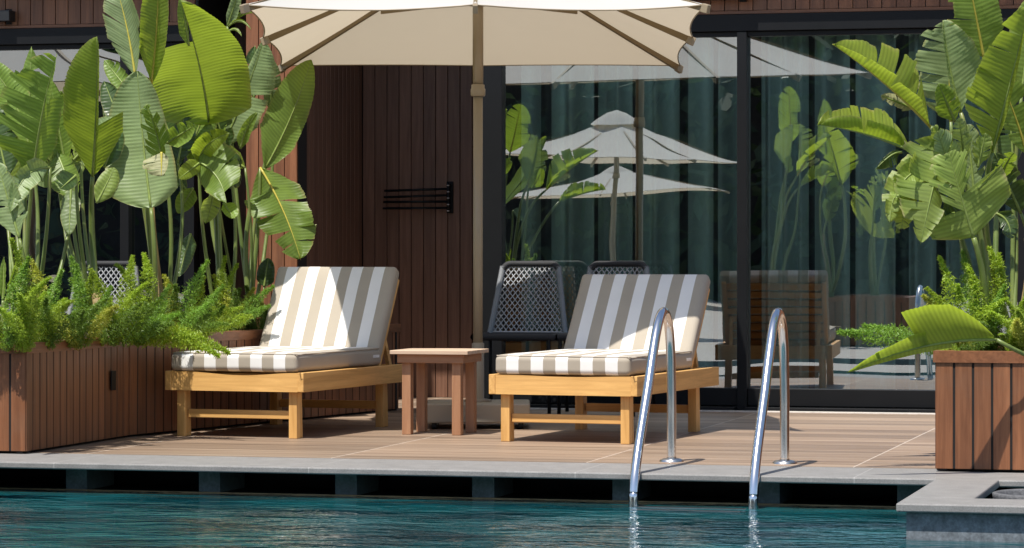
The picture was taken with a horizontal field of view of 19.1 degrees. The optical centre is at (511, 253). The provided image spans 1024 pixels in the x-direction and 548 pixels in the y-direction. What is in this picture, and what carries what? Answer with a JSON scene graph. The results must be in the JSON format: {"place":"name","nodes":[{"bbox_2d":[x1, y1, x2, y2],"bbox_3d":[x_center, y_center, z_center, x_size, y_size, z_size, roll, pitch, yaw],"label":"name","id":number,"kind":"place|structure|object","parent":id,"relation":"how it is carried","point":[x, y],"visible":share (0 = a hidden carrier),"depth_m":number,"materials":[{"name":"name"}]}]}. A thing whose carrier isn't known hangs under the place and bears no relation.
{"place":"outdoors","nodes":[
{"label":"outdoors","id":0,"kind":"place"},
{"bbox_2d":[3,408,936,468],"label":"deck","id":1,"kind":"structure","parent":0,"point":[855,440],"depth_m":15.35,"materials":[{"name":"brown wood"}]},
{"bbox_2d":[68,261,139,313],"bbox_3d":[-2.471,0.496,18.157,0.521,0.909,0.588,0,0,6],"label":"rope chair","id":2,"kind":"object","parent":1,"relation":"on","point":[107,264],"visible":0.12,"depth_m":18.40,"materials":[{"name":"fabric"}]},
{"bbox_2d":[0,322,400,452],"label":"planter","id":3,"kind":"object","parent":1,"relation":"on","point":[62,394],"visible":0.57,"depth_m":15.49,"materials":[{"name":"wood"}]},
{"bbox_2d":[0,246,22,342],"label":"bird of paradise","id":4,"kind":"object","parent":3,"relation":"on","point":[3,276],"visible":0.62,"depth_m":14.72,"materials":[{"name":"green plant"}]},
{"bbox_2d":[0,237,53,353],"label":"foxtail fern","id":5,"kind":"object","parent":3,"relation":"on","point":[22,316],"visible":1,"depth_m":14.38,"materials":[{"name":"green plant"}]},
{"bbox_2d":[0,47,72,342],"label":"bird of paradise","id":6,"kind":"object","parent":3,"relation":"on","point":[33,132],"visible":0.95,"depth_m":15.21,"materials":[{"name":"green plant"}]},
{"bbox_2d":[0,258,84,350],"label":"foxtail fern","id":7,"kind":"object","parent":3,"relation":"on","point":[49,317],"visible":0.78,"depth_m":14.69,"materials":[{"name":"green plant"}]},
{"bbox_2d":[37,37,124,337],"bbox_3d":[-2.220,-0.309,15.880,0.537,1.558,1.345,0,0,-20],"label":"bird of paradise","id":8,"kind":"object","parent":3,"relation":"on","point":[97,144],"visible":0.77,"depth_m":15.55,"materials":[{"name":"green plant"}]},
{"bbox_2d":[49,255,119,350],"bbox_3d":[-2.149,0.240,15.020,0.377,0.479,0.554,0,0,-16],"label":"foxtail fern","id":9,"kind":"object","parent":3,"relation":"on","point":[76,339],"visible":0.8,"depth_m":14.96,"materials":[{"name":"green plant"}]},
{"bbox_2d":[84,254,163,348],"bbox_3d":[-1.990,0.239,15.352,0.369,0.475,0.412,0,0,14],"label":"foxtail fern","id":10,"kind":"object","parent":3,"relation":"on","point":[116,328],"visible":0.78,"depth_m":15.31,"materials":[{"name":"green plant"}]},
{"bbox_2d":[113,252,179,335],"bbox_3d":[-1.884,0.229,15.718,0.334,0.483,0.412,0,0,-23],"label":"foxtail fern","id":11,"kind":"object","parent":3,"relation":"on","point":[161,309],"visible":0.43,"depth_m":15.78,"materials":[{"name":"green plant"}]},
{"bbox_2d":[100,0,196,312],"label":"bird of paradise","id":12,"kind":"object","parent":3,"relation":"on","point":[148,42],"visible":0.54,"depth_m":16.56,"materials":[{"name":"green plant"}]},
{"bbox_2d":[105,71,194,312],"bbox_3d":[-1.923,-0.256,16.108,0.369,1.447,0.580,0,0,-20],"label":"bird of paradise","id":13,"kind":"object","parent":3,"relation":"on","point":[144,165],"visible":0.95,"depth_m":16.22,"materials":[{"name":"green plant"}]},
{"bbox_2d":[109,310,230,358],"bbox_3d":[-1.795,0.404,15.510,0.718,0.257,0.399,0,0,30],"label":"foxtail fern","id":14,"kind":"object","parent":3,"relation":"on","point":[188,339],"visible":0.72,"depth_m":15.49,"materials":[{"name":"green plant"}]},
{"bbox_2d":[131,286,212,322],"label":"foxtail fern","id":15,"kind":"object","parent":3,"relation":"on","point":[178,287],"visible":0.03,"depth_m":16.89,"materials":[{"name":"green plant"}]},
{"bbox_2d":[159,258,228,336],"bbox_3d":[-1.712,0.249,16.238,0.503,0.458,0.397,0,0,14],"label":"foxtail fern","id":16,"kind":"object","parent":3,"relation":"on","point":[199,288],"visible":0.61,"depth_m":16.16,"materials":[{"name":"green plant"}]},
{"bbox_2d":[149,0,251,321],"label":"bird of paradise","id":17,"kind":"object","parent":3,"relation":"on","point":[202,80],"visible":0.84,"depth_m":16.80,"materials":[{"name":"green plant"}]},
{"bbox_2d":[183,288,245,316],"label":"foxtail fern","id":18,"kind":"object","parent":3,"relation":"on","point":[239,292],"visible":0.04,"depth_m":17.38,"materials":[{"name":"green plant"}]},
{"bbox_2d":[187,284,252,337],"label":"foxtail fern","id":19,"kind":"object","parent":3,"relation":"on","point":[243,318],"visible":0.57,"depth_m":16.38,"materials":[{"name":"green plant"}]},
{"bbox_2d":[191,255,275,331],"bbox_3d":[-1.549,0.242,16.974,0.497,0.480,0.381,0,0,4],"label":"foxtail fern","id":20,"kind":"object","parent":3,"relation":"on","point":[248,303],"visible":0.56,"depth_m":16.92,"materials":[{"name":"green plant"}]},
{"bbox_2d":[187,0,316,329],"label":"bird of paradise","id":21,"kind":"object","parent":3,"relation":"on","point":[288,101],"visible":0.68,"depth_m":17.65,"materials":[{"name":"green plant"}]},
{"bbox_2d":[241,285,268,329],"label":"foxtail fern","id":22,"kind":"object","parent":3,"relation":"on","point":[262,320],"visible":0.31,"depth_m":17.36,"materials":[{"name":"green plant"}]},
{"bbox_2d":[165,267,401,438],"bbox_3d":[-1.197,0.511,16.378,0.796,0.878,1.480,0,0,20],"label":"sun lounger","id":23,"kind":"object","parent":1,"relation":"on","point":[326,328],"visible":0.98,"depth_m":16.67,"materials":[{"name":"white fabric"}]},
{"bbox_2d":[390,348,488,434],"bbox_3d":[-0.383,0.728,16.138,0.425,0.444,0.418,0,0,15],"label":"side table","id":24,"kind":"object","parent":1,"relation":"on","point":[457,358],"visible":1,"depth_m":16.02,"materials":[{"name":"brown wood"}]},
{"bbox_2d":[239,0,710,428],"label":"parasol","id":25,"kind":"object","parent":1,"relation":"on","point":[477,35],"visible":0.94,"depth_m":17.43,"materials":[{"name":"fabric"}]},
{"bbox_2d":[0,0,1023,414],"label":"poolside building","id":26,"kind":"structure","parent":1,"relation":"on","point":[370,134],"depth_m":19.64,"materials":[{"name":"wood"}]},
{"bbox_2d":[0,9,14,24],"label":"wall light","id":27,"kind":"object","parent":26,"relation":"on","point":[7,16],"visible":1,"depth_m":19.60,"materials":[{"name":"black plastic"}]},
{"bbox_2d":[0,25,198,321],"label":"window","id":28,"kind":"structure","parent":26,"relation":"in","point":[120,232],"depth_m":19.57,"materials":[{"name":"glass"}]},
{"bbox_2d":[383,181,452,212],"bbox_3d":[-0.622,-0.375,20.187,0.465,0.210,0.063,0,0,5],"label":"towel rack","id":29,"kind":"object","parent":26,"relation":"attached to","point":[449,196],"visible":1,"depth_m":20.17,"materials":[{"name":"metal"}]},
{"bbox_2d":[521,37,750,405],"bbox_3d":[0.761,-0.251,19.000,1.480,2.362,0.388,0,0,14],"label":"panel","id":30,"kind":"object","parent":26,"relation":"hanging from","point":[628,163],"visible":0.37,"depth_m":18.95,"materials":[{"name":"glass"}]},
{"bbox_2d":[690,0,746,1],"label":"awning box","id":31,"kind":"object","parent":26,"relation":"attached to","point":[714,0],"visible":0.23,"depth_m":18.52,"materials":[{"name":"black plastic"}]},
{"bbox_2d":[483,9,1023,412],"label":"sliding door","id":32,"kind":"structure","parent":26,"relation":"in","point":[741,26],"depth_m":18.46,"materials":[{"name":"metal"}]},
{"bbox_2d":[761,34,1017,389],"bbox_3d":[2.313,-0.251,18.608,1.640,2.362,0.389,0,0,14],"label":"panel","id":33,"kind":"object","parent":26,"relation":"hanging from","point":[840,250],"visible":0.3,"depth_m":18.64,"materials":[{"name":"glass"}]},
{"bbox_2d":[470,261,568,413],"bbox_3d":[0.061,0.496,18.234,0.521,0.909,0.588,0,0,13],"label":"rope chair","id":34,"kind":"object","parent":1,"relation":"on","point":[491,334],"visible":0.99,"depth_m":18.43,"materials":[{"name":"fabric"}]},
{"bbox_2d":[489,274,718,443],"bbox_3d":[0.494,0.530,15.919,0.796,0.840,1.476,0,0,20],"label":"sun lounger","id":35,"kind":"object","parent":1,"relation":"on","point":[604,351],"visible":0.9,"depth_m":16.19,"materials":[{"name":"grey fabric"}]},
{"bbox_2d":[556,261,655,416],"bbox_3d":[0.573,0.496,18.143,0.521,0.909,0.589,0,0,16],"label":"rope chair","id":36,"kind":"object","parent":1,"relation":"on","point":[643,266],"visible":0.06,"depth_m":18.37,"materials":[{"name":"metal"}]},
{"bbox_2d":[933,347,1023,471],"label":"planter","id":37,"kind":"object","parent":1,"relation":"on","point":[979,410],"visible":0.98,"depth_m":13.27,"materials":[{"name":"wood"}]},
{"bbox_2d":[818,0,1003,350],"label":"bird of paradise","id":38,"kind":"object","parent":37,"relation":"on","point":[964,45],"visible":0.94,"depth_m":13.88,"materials":[{"name":"green plant"}]},
{"bbox_2d":[836,321,996,358],"bbox_3d":[1.780,0.371,13.514,0.718,0.203,0.302,0,0,1],"label":"foxtail fern","id":39,"kind":"object","parent":37,"relation":"on","point":[874,328],"visible":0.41,"depth_m":13.44,"materials":[{"name":"green plant"}]},
{"bbox_2d":[847,304,1023,372],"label":"bird of paradise","id":40,"kind":"object","parent":37,"relation":"on","point":[936,327],"visible":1,"depth_m":13.02,"materials":[{"name":"green plant"}]},
{"bbox_2d":[876,118,1018,350],"bbox_3d":[1.960,-0.072,13.679,0.636,1.077,0.359,0,0,0],"label":"bird of paradise","id":41,"kind":"object","parent":37,"relation":"on","point":[945,164],"visible":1,"depth_m":13.63,"materials":[{"name":"green plant"}]},
{"bbox_2d":[920,249,1009,350],"bbox_3d":[2.030,0.226,13.666,0.407,0.502,0.313,0,0,-34],"label":"foxtail fern","id":42,"kind":"object","parent":37,"relation":"on","point":[970,275],"visible":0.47,"depth_m":13.65,"materials":[{"name":"green plant"}]},
{"bbox_2d":[971,246,1012,350],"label":"foxtail fern","id":43,"kind":"object","parent":37,"relation":"on","point":[994,326],"visible":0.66,"depth_m":13.73,"materials":[{"name":"green plant"}]},
{"bbox_2d":[964,1,1023,331],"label":"bird of paradise","id":44,"kind":"object","parent":37,"relation":"on","point":[996,90],"visible":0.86,"depth_m":13.75,"materials":[{"name":"green plant"}]},
{"bbox_2d":[988,296,1023,350],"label":"foxtail fern","id":45,"kind":"object","parent":37,"relation":"on","point":[1013,336],"visible":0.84,"depth_m":13.52,"materials":[{"name":"green plant"}]},
{"bbox_2d":[0,488,1023,547],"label":"pool water","id":46,"kind":"structure","parent":0,"point":[38,518],"depth_m":12.32,"materials":[{"name":"teal liquid"}]},
{"bbox_2d":[0,468,1023,506],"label":"pool wall","id":47,"kind":"structure","parent":0,"point":[538,489],"depth_m":13.93,"materials":[{"name":"grey stone"}]},
{"bbox_2d":[0,452,1023,487],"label":"pool coping","id":48,"kind":"object","parent":47,"relation":"on","point":[683,472],"visible":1,"depth_m":13.54,"materials":[{"name":"grey stone"}]},
{"bbox_2d":[628,307,796,511],"bbox_3d":[0.867,0.945,13.434,0.635,1.410,1.046,0,0,14],"label":"pool ladder","id":49,"kind":"object","parent":48,"relation":"on","point":[777,321],"visible":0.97,"depth_m":13.50,"materials":[{"name":"metal"}]},
{"bbox_2d":[896,479,1023,541],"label":"pool planter ledge","id":50,"kind":"object","parent":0,"point":[952,509],"visible":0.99,"depth_m":11.59,"materials":[{"name":"grey stone"}]},
{"bbox_2d":[992,489,1023,498],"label":"stone bowl","id":51,"kind":"object","parent":50,"relation":"in","point":[1010,494],"visible":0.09,"depth_m":12.18,"materials":[{"name":"grey stone"}]}
]}

